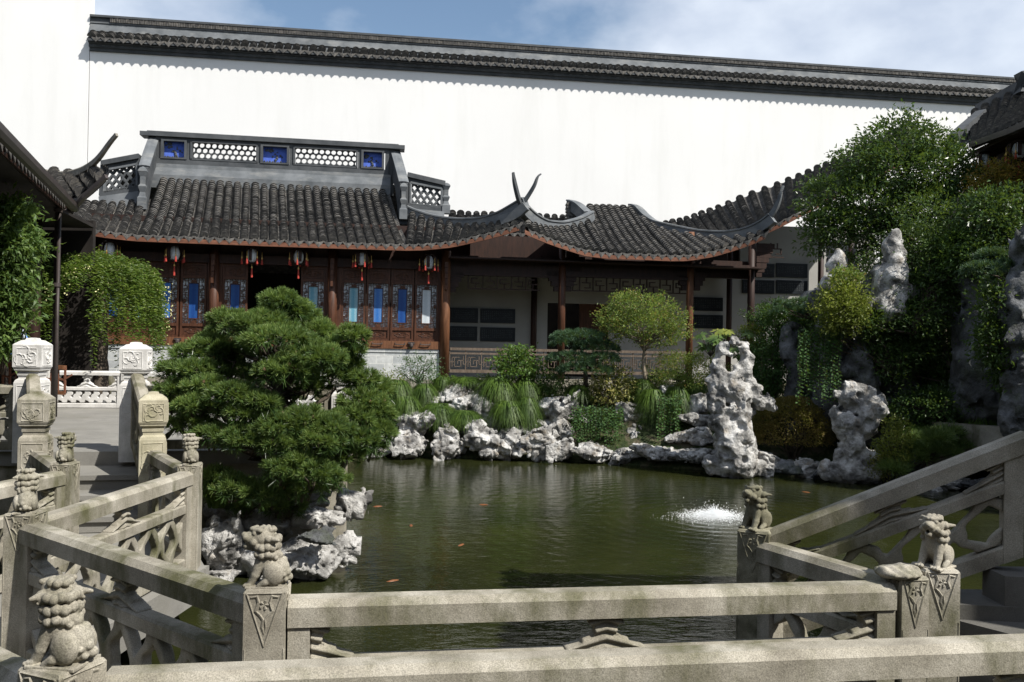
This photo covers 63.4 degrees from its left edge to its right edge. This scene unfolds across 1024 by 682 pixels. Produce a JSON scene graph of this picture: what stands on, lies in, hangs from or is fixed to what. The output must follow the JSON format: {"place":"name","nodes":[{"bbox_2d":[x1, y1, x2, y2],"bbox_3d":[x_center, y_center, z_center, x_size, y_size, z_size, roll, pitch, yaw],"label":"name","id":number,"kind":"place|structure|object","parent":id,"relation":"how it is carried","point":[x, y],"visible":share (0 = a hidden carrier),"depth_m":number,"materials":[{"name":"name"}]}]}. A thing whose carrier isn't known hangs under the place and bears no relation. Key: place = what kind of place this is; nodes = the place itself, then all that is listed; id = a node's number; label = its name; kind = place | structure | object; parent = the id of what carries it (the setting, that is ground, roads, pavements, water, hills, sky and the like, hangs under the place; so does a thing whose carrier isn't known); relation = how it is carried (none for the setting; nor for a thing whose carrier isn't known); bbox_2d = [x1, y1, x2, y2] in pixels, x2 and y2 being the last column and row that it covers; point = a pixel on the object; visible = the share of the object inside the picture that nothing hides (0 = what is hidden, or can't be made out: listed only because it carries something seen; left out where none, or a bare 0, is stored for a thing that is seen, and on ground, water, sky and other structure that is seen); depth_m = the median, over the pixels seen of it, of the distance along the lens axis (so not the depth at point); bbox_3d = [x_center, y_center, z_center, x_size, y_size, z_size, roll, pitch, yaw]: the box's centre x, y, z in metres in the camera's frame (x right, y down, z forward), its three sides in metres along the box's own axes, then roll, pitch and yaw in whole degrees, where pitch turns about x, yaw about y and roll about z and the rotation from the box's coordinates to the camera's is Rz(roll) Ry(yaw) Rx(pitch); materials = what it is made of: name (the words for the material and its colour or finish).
{"place":"outdoors","nodes":[
{"label":"outdoors","id":0,"kind":"place"},
{"bbox_2d":[0,121,117,416],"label":"building","id":1,"kind":"structure","parent":0,"point":[64,194],"depth_m":13.80,"materials":[{"name":"grey tile"}]},
{"bbox_2d":[0,182,66,374],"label":"climbing wisteria","id":2,"kind":"object","parent":1,"relation":"hanging from","point":[23,246],"visible":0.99,"depth_m":11.21,"materials":[{"name":"green plant"}]},
{"bbox_2d":[79,490,137,509],"bbox_3d":[-4.580,1.633,8.966,1.133,0.155,1.658,1,-1,-24],"label":"stone step","id":3,"kind":"object","parent":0,"point":[87,494],"visible":0.04,"depth_m":8.46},
{"bbox_2d":[80,465,137,489],"bbox_3d":[-4.666,1.478,9.108,1.369,0.155,1.034,1,0,-11],"label":"stone step","id":4,"kind":"object","parent":3,"relation":"on","point":[106,477],"visible":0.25,"depth_m":8.72,"materials":[{"name":"stone"}]},
{"bbox_2d":[0,455,1023,664],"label":"water","id":5,"kind":"structure","parent":0,"point":[546,524],"depth_m":10.85,"materials":[{"name":"liquid"}]},
{"bbox_2d":[201,510,243,570],"bbox_3d":[-3.013,2.113,8.695,0.482,0.785,0.563,1,0,0],"label":"boulder","id":6,"kind":"object","parent":5,"relation":"on","point":[222,542],"visible":0.9,"depth_m":8.53,"materials":[{"name":"stone"}]},
{"bbox_2d":[280,536,354,579],"bbox_3d":[-2.163,2.312,8.797,0.734,0.515,0.733,1,-1,25],"label":"boulder","id":7,"kind":"object","parent":5,"relation":"in","point":[308,561],"visible":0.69,"depth_m":8.64,"materials":[{"name":"stone"}]},
{"bbox_2d":[291,506,349,529],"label":"boulder","id":8,"kind":"object","parent":7,"relation":"on","point":[317,517],"visible":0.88,"depth_m":8.99,"materials":[{"name":"stone"}]},
{"bbox_2d":[334,487,373,520],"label":"boulder","id":9,"kind":"object","parent":8,"relation":"on","point":[352,504],"visible":0.93,"depth_m":9.20,"materials":[{"name":"stone"}]},
{"bbox_2d":[388,428,428,458],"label":"boulder","id":10,"kind":"object","parent":5,"relation":"on","point":[413,444],"visible":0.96,"depth_m":17.93,"materials":[{"name":"stone"}]},
{"bbox_2d":[520,422,559,461],"bbox_3d":[0.597,2.192,18.013,0.868,0.886,0.566,1,0,0],"label":"boulder","id":11,"kind":"object","parent":5,"relation":"on","point":[535,441],"visible":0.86,"depth_m":17.82,"materials":[{"name":"stone"}]},
{"bbox_2d":[701,336,777,478],"bbox_3d":[4.453,1.347,16.257,1.322,2.901,0.911,1,-1,30],"label":"scholar stone","id":12,"kind":"object","parent":5,"relation":"in","point":[738,390],"visible":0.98,"depth_m":16.10,"materials":[{"name":"stone"}]},
{"bbox_2d":[817,380,889,483],"bbox_3d":[6.492,1.756,15.784,1.347,2.027,0.632,1,0,0],"label":"scholar stone","id":13,"kind":"object","parent":5,"relation":"in","point":[853,422],"visible":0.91,"depth_m":15.62,"materials":[{"name":"stone"}]},
{"bbox_2d":[95,0,1023,76],"label":"sky","id":14,"kind":"structure","parent":0,"point":[977,37],"materials":[{"name":"blue"}]},
{"bbox_2d":[288,393,989,479],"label":"bank ground","id":15,"kind":"structure","parent":0,"point":[819,453],"depth_m":17.97,"materials":[{"name":"soil"}]},
{"bbox_2d":[0,0,94,170],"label":"gable wall","id":16,"kind":"structure","parent":15,"relation":"on","point":[44,77],"depth_m":25.15,"materials":[{"name":"white paint"}]},
{"bbox_2d":[0,462,347,547],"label":"terrace base","id":17,"kind":"object","parent":15,"relation":"on","point":[7,473],"visible":0.06,"depth_m":9.77,"materials":[{"name":"stone"}]},
{"bbox_2d":[0,400,349,465],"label":"terrace floor","id":18,"kind":"structure","parent":17,"relation":"on","point":[95,431],"depth_m":10.32,"materials":[{"name":"stone"}]},
{"bbox_2d":[0,384,12,449],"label":"stone balustrade","id":19,"kind":"object","parent":18,"relation":"on","point":[6,392],"visible":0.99,"depth_m":9.12,"materials":[{"name":"stone"}]},
{"bbox_2d":[12,338,52,462],"bbox_3d":[-5.321,0.649,9.194,0.312,1.371,0.311,1,0,-6],"label":"stone newel","id":20,"kind":"object","parent":18,"relation":"on","point":[32,355],"visible":0.48,"depth_m":9.06,"materials":[{"name":"stone"}]},
{"bbox_2d":[50,370,121,407],"bbox_3d":[-7.884,0.891,15.392,1.270,0.680,0.130,1,0,-8],"label":"stone balustrade","id":21,"kind":"object","parent":18,"relation":"on","point":[87,384],"visible":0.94,"depth_m":15.36,"materials":[{"name":"stone"}]},
{"bbox_2d":[40,245,174,397],"bbox_3d":[-8.083,-0.367,16.252,2.900,3.013,2.370,1,0,0],"label":"weeping tree","id":22,"kind":"object","parent":18,"relation":"on","point":[115,275],"visible":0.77,"depth_m":15.73,"materials":[{"name":"green plant"}]},
{"bbox_2d":[118,342,152,461],"bbox_3d":[-4.268,0.682,9.394,0.301,1.344,0.301,1,0,-10],"label":"stone newel","id":23,"kind":"object","parent":18,"relation":"on","point":[135,357],"visible":0.64,"depth_m":9.26,"materials":[{"name":"stone"}]},
{"bbox_2d":[236,510,292,537],"bbox_3d":[-2.667,1.999,9.081,0.608,0.330,0.409,1,0,0],"label":"boulder","id":24,"kind":"object","parent":15,"relation":"on","point":[284,528],"visible":0.44,"depth_m":8.94,"materials":[{"name":"stone"}]},
{"bbox_2d":[151,285,400,522],"bbox_3d":[-2.628,0.656,9.057,2.754,2.567,1.687,1,0,11],"label":"pine tree","id":25,"kind":"object","parent":24,"relation":"on","point":[295,469],"visible":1,"depth_m":8.67,"materials":[{"name":"green plant"}]},
{"bbox_2d":[73,130,541,396],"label":"garden hall","id":26,"kind":"structure","parent":15,"relation":"on","point":[213,218],"depth_m":20.72,"materials":[{"name":"grey tile"}]},
{"bbox_2d":[152,261,179,336],"bbox_3d":[-8.320,-1.007,19.957,0.595,1.825,0.070,1,0,-9],"label":"door leaf","id":27,"kind":"structure","parent":26,"relation":"in","point":[172,282],"depth_m":19.97,"materials":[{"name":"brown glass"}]},
{"bbox_2d":[179,262,207,336],"bbox_3d":[-7.698,-0.995,20.056,0.601,1.825,0.070,1,0,-9],"label":"door leaf","id":28,"kind":"structure","parent":26,"relation":"in","point":[193,290],"depth_m":20.05,"materials":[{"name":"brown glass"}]},
{"bbox_2d":[222,263,248,323],"bbox_3d":[-6.749,-0.977,20.206,0.590,1.825,0.070,1,0,-9],"label":"door leaf","id":29,"kind":"structure","parent":26,"relation":"in","point":[235,276],"depth_m":20.20,"materials":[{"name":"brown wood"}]},
{"bbox_2d":[301,266,325,332],"bbox_3d":[-4.915,-0.943,20.497,0.597,1.825,0.070,1,0,-9],"label":"door leaf","id":30,"kind":"structure","parent":26,"relation":"in","point":[313,278],"depth_m":20.50,"materials":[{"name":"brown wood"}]},
{"bbox_2d":[341,267,365,339],"bbox_3d":[-3.945,-0.925,20.650,0.584,1.825,0.070,1,0,-9],"label":"door leaf","id":31,"kind":"structure","parent":26,"relation":"in","point":[353,288],"depth_m":20.65,"materials":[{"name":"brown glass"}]},
{"bbox_2d":[366,268,390,340],"bbox_3d":[-3.348,-0.913,20.745,0.579,1.825,0.070,1,0,-9],"label":"door leaf","id":32,"kind":"structure","parent":26,"relation":"in","point":[378,279],"depth_m":20.74,"materials":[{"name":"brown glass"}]},
{"bbox_2d":[390,269,413,340],"bbox_3d":[-2.756,-0.902,20.838,0.574,1.825,0.070,1,0,-9],"label":"door leaf","id":33,"kind":"structure","parent":26,"relation":"in","point":[402,280],"depth_m":20.83,"materials":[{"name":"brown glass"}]},
{"bbox_2d":[414,269,438,341],"bbox_3d":[-2.159,-0.891,20.933,0.590,1.825,0.070,1,0,-9],"label":"door leaf","id":34,"kind":"structure","parent":26,"relation":"in","point":[426,295],"depth_m":20.93,"materials":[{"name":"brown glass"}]},
{"bbox_2d":[430,422,466,460],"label":"boulder","id":35,"kind":"object","parent":15,"relation":"on","point":[448,444],"visible":0.88,"depth_m":18.01,"materials":[{"name":"stone"}]},
{"bbox_2d":[441,393,506,436],"bbox_3d":[-0.839,1.714,19.035,1.541,1.052,0.784,1,0,0],"label":"boulder","id":36,"kind":"object","parent":15,"relation":"on","point":[462,403],"visible":0.33,"depth_m":18.76,"materials":[{"name":"stone"}]},
{"bbox_2d":[463,419,510,460],"bbox_3d":[-0.512,2.177,18.110,1.082,0.942,0.564,1,0,11],"label":"boulder","id":37,"kind":"object","parent":15,"relation":"on","point":[480,435],"visible":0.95,"depth_m":17.98,"materials":[{"name":"stone"}]},
{"bbox_2d":[468,377,523,409],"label":"grass clump","id":38,"kind":"object","parent":15,"relation":"on","point":[495,387],"visible":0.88,"depth_m":18.70,"materials":[{"name":"plant"}]},
{"bbox_2d":[484,342,551,383],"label":"garden shrub","id":39,"kind":"object","parent":15,"relation":"on","point":[520,353],"visible":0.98,"depth_m":18.94,"materials":[{"name":"green plant"}]},
{"bbox_2d":[87,14,1015,262],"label":"boundary wall","id":40,"kind":"structure","parent":15,"relation":"on","point":[475,124],"depth_m":27.37,"materials":[{"name":"white paint"}]},
{"bbox_2d":[536,389,580,423],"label":"boulder","id":41,"kind":"object","parent":15,"relation":"on","point":[555,408],"visible":0.75,"depth_m":18.68,"materials":[{"name":"stone"}]},
{"bbox_2d":[544,327,622,386],"bbox_3d":[1.617,0.365,18.845,1.819,1.379,1.310,1,0,0],"label":"dwarf pine","id":42,"kind":"object","parent":15,"relation":"on","point":[581,345],"visible":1,"depth_m":18.66,"materials":[{"name":"green plant"}]},
{"bbox_2d":[570,405,623,449],"bbox_3d":[1.867,1.864,18.151,1.191,0.977,0.522,1,0,10],"label":"ivy curtain","id":43,"kind":"object","parent":15,"relation":"on","point":[614,424],"visible":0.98,"depth_m":18.12,"materials":[{"name":"green plant"}]},
{"bbox_2d":[581,358,640,409],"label":"garden shrub","id":44,"kind":"object","parent":15,"relation":"on","point":[607,399],"visible":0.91,"depth_m":18.81,"materials":[{"name":"green plant"}]},
{"bbox_2d":[590,285,700,379],"bbox_3d":[3.031,-0.199,18.716,2.571,2.140,1.724,1,0,0],"label":"maple tree","id":45,"kind":"object","parent":15,"relation":"on","point":[668,328],"visible":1,"depth_m":18.55,"materials":[{"name":"green plant"}]},
{"bbox_2d":[655,394,684,442],"bbox_3d":[3.457,1.751,18.165,0.691,1.211,0.517,1,0,0],"label":"ivy curtain","id":46,"kind":"object","parent":15,"relation":"on","point":[665,418],"visible":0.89,"depth_m":18.07,"materials":[{"name":"green plant"}]},
{"bbox_2d":[448,126,915,395],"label":"gallery pavilion","id":47,"kind":"structure","parent":15,"relation":"on","point":[539,278],"depth_m":23.00,"materials":[{"name":"grey tile"}]},
{"bbox_2d":[547,303,608,376],"bbox_3d":[1.671,-0.422,24.980,3.004,2.980,0.100,1,0,-9],"label":"doorway back","id":48,"kind":"structure","parent":47,"relation":"in","point":[571,309],"depth_m":24.92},
{"bbox_2d":[639,347,732,392],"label":"garden shrub","id":49,"kind":"object","parent":15,"relation":"on","point":[694,361],"visible":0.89,"depth_m":18.85,"materials":[{"name":"green plant"}]},
{"bbox_2d":[749,294,813,422],"bbox_3d":[5.759,0.394,17.884,1.779,2.843,1.264,1,0,0],"label":"rockery bush","id":50,"kind":"object","parent":15,"relation":"on","point":[774,391],"visible":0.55,"depth_m":17.76,"materials":[{"name":"green plant"}]},
{"bbox_2d":[751,395,836,459],"bbox_3d":[5.800,1.797,17.091,1.891,1.402,1.586,1,0,0],"label":"clipped bush","id":51,"kind":"object","parent":15,"relation":"on","point":[792,452],"visible":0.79,"depth_m":16.64,"materials":[{"name":"green plant"}]},
{"bbox_2d":[779,321,810,440],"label":"rockery crag","id":52,"kind":"structure","parent":15,"relation":"on","point":[788,350],"depth_m":17.48,"materials":[{"name":"grey stone"}]},
{"bbox_2d":[808,286,858,430],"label":"rockery crag","id":53,"kind":"structure","parent":15,"relation":"on","point":[826,406],"depth_m":16.62,"materials":[{"name":"grey stone"}]},
{"bbox_2d":[835,274,889,421],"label":"rockery crag","id":54,"kind":"structure","parent":15,"relation":"on","point":[851,368],"depth_m":16.24,"materials":[{"name":"grey stone"}]},
{"bbox_2d":[795,328,842,405],"bbox_3d":[5.971,0.526,16.146,1.020,1.554,0.587,1,0,0],"label":"ivy curtain","id":55,"kind":"object","parent":54,"relation":"hanging from","point":[803,350],"visible":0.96,"depth_m":16.09,"materials":[{"name":"green plant"}]},
{"bbox_2d":[805,272,879,343],"bbox_3d":[6.399,-0.659,15.936,1.552,1.425,1.188,1,0,0],"label":"garden shrub","id":56,"kind":"object","parent":54,"relation":"on","point":[835,311],"visible":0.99,"depth_m":15.81,"materials":[{"name":"green plant"}]},
{"bbox_2d":[802,303,956,393],"bbox_3d":[7.084,0.145,16.233,2.801,1.788,1.304,1,0,0],"label":"rockery bush","id":57,"kind":"object","parent":54,"relation":"on","point":[888,371],"visible":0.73,"depth_m":16.09,"materials":[{"name":"green plant"}]},
{"bbox_2d":[868,228,920,327],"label":"rockery crag","id":58,"kind":"structure","parent":54,"relation":"on","point":[892,269],"depth_m":15.88,"materials":[{"name":"stone"}]},
{"bbox_2d":[870,412,916,477],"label":"garden shrub","id":59,"kind":"object","parent":15,"relation":"on","point":[890,447],"visible":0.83,"depth_m":15.24,"materials":[{"name":"green plant"}]},
{"bbox_2d":[865,309,941,453],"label":"rockery crag","id":60,"kind":"structure","parent":15,"relation":"on","point":[884,389],"depth_m":16.61,"materials":[{"name":"grey stone"}]},
{"bbox_2d":[857,316,952,393],"bbox_3d":[8.280,0.132,16.786,2.696,2.218,1.632,1,0,0],"label":"rockery bush","id":61,"kind":"object","parent":60,"relation":"on","point":[928,381],"visible":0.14,"depth_m":16.41,"materials":[{"name":"green plant"}]},
{"bbox_2d":[855,186,993,386],"bbox_3d":[8.330,-0.822,16.358,2.897,4.509,2.420,1,-1,34],"label":"bamboo like tree","id":62,"kind":"object","parent":15,"relation":"on","point":[918,229],"visible":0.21,"depth_m":16.22,"materials":[{"name":"green plant"}]},
{"bbox_2d":[874,421,976,477],"bbox_3d":[7.596,1.998,15.177,1.655,1.116,1.337,1,-1,-32],"label":"shrub","id":63,"kind":"object","parent":15,"relation":"on","point":[934,438],"visible":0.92,"depth_m":15.02,"materials":[{"name":"green plant"}]},
{"bbox_3d":[9.566,0.307,18.398,3.532,3.663,1.482,1,0,0],"label":"rockery crag","id":64,"kind":"object","parent":15,"relation":"on","visible":0},
{"bbox_2d":[787,98,992,268],"bbox_3d":[8.480,-2.738,18.266,4.593,5.024,2.995,1,-1,21],"label":"osmanthus tree","id":65,"kind":"object","parent":64,"relation":"on","point":[922,152],"visible":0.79,"depth_m":17.86,"materials":[{"name":"green plant"}]},
{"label":"bridge pier","id":66,"kind":"structure","parent":15,"relation":"on","visible":0},
{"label":"bridge deck","id":67,"kind":"structure","parent":66,"relation":"on","visible":0},
{"bbox_2d":[17,574,106,681],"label":"lion post","id":68,"kind":"object","parent":67,"relation":"on","point":[66,649],"visible":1,"depth_m":2.49,"materials":[{"name":"stone"}]},
{"bbox_2d":[241,524,292,660],"bbox_3d":[-1.030,1.435,3.460,0.211,1.332,0.183,1,0,-8],"label":"lion post","id":69,"kind":"object","parent":67,"relation":"on","point":[265,611],"visible":1,"depth_m":3.39,"materials":[{"name":"stone"}]},
{"bbox_2d":[106,633,1023,681],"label":"stone balustrade","id":70,"kind":"object","parent":67,"relation":"on","point":[999,657],"visible":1,"depth_m":2.87,"materials":[{"name":"stone"}]},
{"bbox_2d":[287,580,896,681],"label":"stone balustrade","id":71,"kind":"object","parent":67,"relation":"on","point":[312,619],"visible":0.6,"depth_m":3.61,"materials":[{"name":"stone"}]},
{"bbox_2d":[874,563,928,681],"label":"carved post","id":72,"kind":"object","parent":67,"relation":"on","point":[910,582],"visible":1,"depth_m":3.80,"materials":[{"name":"stone"}]},
{"bbox_2d":[911,513,959,681],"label":"lion post","id":73,"kind":"object","parent":67,"relation":"on","point":[935,565],"visible":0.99,"depth_m":3.84,"materials":[{"name":"stone"}]},
{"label":"bridge deck","id":74,"kind":"structure","parent":67,"relation":"on","visible":0},
{"bbox_2d":[736,484,772,638],"bbox_3d":[1.381,1.485,4.715,0.186,1.337,0.202,1,-1,28],"label":"lion post","id":75,"kind":"object","parent":74,"relation":"on","point":[753,531],"visible":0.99,"depth_m":4.66,"materials":[{"name":"stone"}]},
{"bbox_2d":[770,431,1023,637],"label":"stone balustrade","id":76,"kind":"object","parent":75,"relation":"attached to","point":[1001,460],"visible":0.69,"depth_m":4.38,"materials":[{"name":"stone"}]},
{"bbox_2d":[756,542,885,681],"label":"stone balustrade","id":77,"kind":"object","parent":74,"relation":"on","point":[777,562],"visible":0.22,"depth_m":4.38,"materials":[{"name":"stone"}]},
{"bbox_2d":[959,620,1023,681],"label":"stone step","id":78,"kind":"object","parent":74,"relation":"on","point":[973,627],"visible":0.2,"depth_m":4.10,"materials":[{"name":"stone"}]},
{"bbox_2d":[960,589,1023,621],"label":"stone step","id":79,"kind":"object","parent":78,"relation":"on","point":[975,604],"depth_m":4.18,"materials":[{"name":"stone"}]},
{"bbox_2d":[982,566,1023,606],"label":"stone step","id":80,"kind":"object","parent":79,"relation":"on","point":[1003,585],"visible":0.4,"depth_m":4.21,"materials":[{"name":"stone"}]},
{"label":"bridge pier","id":81,"kind":"structure","parent":15,"relation":"on","visible":0},
{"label":"bridge deck","id":82,"kind":"structure","parent":81,"relation":"on","visible":0},
{"bbox_2d":[18,522,244,670],"bbox_3d":[-1.936,1.459,4.148,2.142,0.800,0.130,1,-1,37],"label":"stone balustrade","id":83,"kind":"object","parent":82,"relation":"on","point":[127,608],"visible":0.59,"depth_m":4.06,"materials":[{"name":"stone"}]},
{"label":"bridge pier","id":84,"kind":"structure","parent":15,"relation":"on","visible":0},
{"bbox_2d":[0,565,208,653],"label":"bridge deck","id":85,"kind":"structure","parent":84,"relation":"on","point":[166,605],"depth_m":6.21,"materials":[{"name":"stone"}]},
{"bbox_2d":[1,468,47,654],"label":"lion post","id":86,"kind":"object","parent":85,"relation":"on","point":[27,509],"visible":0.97,"depth_m":4.76,"materials":[{"name":"stone"}]},
{"bbox_2d":[0,471,65,592],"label":"stone balustrade","id":87,"kind":"object","parent":85,"relation":"on","point":[51,484],"visible":0.32,"depth_m":6.55,"materials":[{"name":"stone"}]},
{"bbox_2d":[50,432,79,571],"bbox_3d":[-3.666,1.415,6.795,0.180,1.336,0.217,1,0,-4],"label":"lion post","id":88,"kind":"object","parent":85,"relation":"on","point":[67,463],"visible":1,"depth_m":6.74,"materials":[{"name":"stone"}]},
{"bbox_2d":[48,471,193,608],"bbox_3d":[-2.763,1.459,5.863,0.130,0.800,1.916,1,0,5],"label":"stone balustrade","id":89,"kind":"object","parent":85,"relation":"on","point":[173,518],"visible":0.55,"depth_m":6.03,"materials":[{"name":"stone"}]},
{"bbox_2d":[177,433,202,570],"bbox_3d":[-2.681,1.435,6.892,0.179,1.333,0.202,1,0,-10],"label":"lion post","id":90,"kind":"object","parent":85,"relation":"on","point":[190,459],"visible":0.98,"depth_m":6.82,"materials":[{"name":"stone"}]},
{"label":"bridge pier","id":91,"kind":"structure","parent":15,"relation":"on","visible":0},
{"bbox_2d":[79,532,205,573],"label":"bridge deck","id":92,"kind":"structure","parent":91,"relation":"on","point":[147,549],"depth_m":7.71,"materials":[{"name":"stone"}]},
{"bbox_2d":[17,391,55,473],"bbox_3d":[-4.591,1.258,7.989,0.280,1.559,0.280,1,0,-14],"label":"stone newel","id":93,"kind":"object","parent":92,"relation":"on","point":[36,413],"visible":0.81,"depth_m":7.88,"materials":[{"name":"stone"}]},
{"bbox_2d":[137,391,168,535],"bbox_3d":[-3.554,1.277,8.189,0.280,1.559,0.280,1,-1,-24],"label":"stone newel","id":94,"kind":"object","parent":92,"relation":"on","point":[153,411],"visible":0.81,"depth_m":8.07,"materials":[{"name":"stone"}]},
{"bbox_2d":[130,373,147,474],"bbox_3d":[-3.906,0.979,8.783,0.130,1.238,1.182,1,-1,-31],"label":"stone balustrade","id":95,"kind":"object","parent":94,"relation":"attached to","point":[139,389],"visible":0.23,"depth_m":9.06,"materials":[{"name":"stone"}]},
{"bbox_2d":[147,450,181,550],"bbox_3d":[-3.119,1.467,7.537,0.130,0.800,1.427,1,-1,-34],"label":"stone balustrade","id":96,"kind":"object","parent":92,"relation":"on","point":[159,461],"visible":0.3,"depth_m":7.72,"materials":[{"name":"stone"}]},
{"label":"rockery hill","id":97,"kind":"structure","parent":0,"visible":0},
{"bbox_2d":[877,375,989,428],"bbox_3d":[8.580,1.219,16.043,3.284,1.235,1.794,1,0,0],"label":"rockery bush","id":98,"kind":"object","parent":97,"relation":"on","point":[911,400],"visible":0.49,"depth_m":15.84,"materials":[{"name":"green plant"}]},
{"bbox_2d":[948,222,1007,424],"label":"rockery crag","id":99,"kind":"structure","parent":97,"relation":"on","point":[970,385],"depth_m":15.37,"materials":[{"name":"grey stone"}]},
{"bbox_2d":[850,221,965,347],"bbox_3d":[7.701,-1.088,15.937,2.480,2.474,1.221,1,0,0],"label":"rockery bush","id":100,"kind":"object","parent":99,"relation":"on","point":[920,320],"visible":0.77,"depth_m":15.77,"materials":[{"name":"green plant"}]},
{"bbox_2d":[926,216,987,279],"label":"garden shrub","id":101,"kind":"object","parent":99,"relation":"on","point":[953,234],"visible":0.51,"depth_m":15.53,"materials":[{"name":"green plant"}]},
{"bbox_2d":[939,177,1023,285],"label":"rockery bush","id":102,"kind":"object","parent":99,"relation":"on","point":[1001,218],"visible":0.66,"depth_m":15.23,"materials":[{"name":"green plant"}]},
{"bbox_2d":[957,146,1023,242],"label":"autumn maple","id":103,"kind":"object","parent":97,"relation":"on","point":[998,171],"visible":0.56,"depth_m":16.69,"materials":[{"name":"green plant"}]},
{"bbox_2d":[958,275,1023,400],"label":"rockery bush","id":104,"kind":"object","parent":97,"relation":"on","point":[992,348],"visible":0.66,"depth_m":14.13,"materials":[{"name":"green plant"}]},
{"bbox_2d":[993,224,1023,436],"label":"rockery crag","id":105,"kind":"structure","parent":97,"relation":"on","point":[1010,417],"depth_m":13.86,"materials":[{"name":"grey stone"}]},
{"bbox_2d":[957,245,1016,282],"bbox_3d":[8.523,-1.178,14.467,1.080,1.091,1.639,1,-1,43],"label":"dwarf pine","id":106,"kind":"object","parent":105,"relation":"on","point":[1001,263],"visible":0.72,"depth_m":14.45,"materials":[{"name":"green plant"}]},
{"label":"rockery hill","id":107,"kind":"structure","parent":0,"visible":0},
{"bbox_2d":[948,71,1023,213],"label":"hall","id":108,"kind":"structure","parent":107,"relation":"on","point":[994,123],"depth_m":18.33,"materials":[{"name":"grey tile"}]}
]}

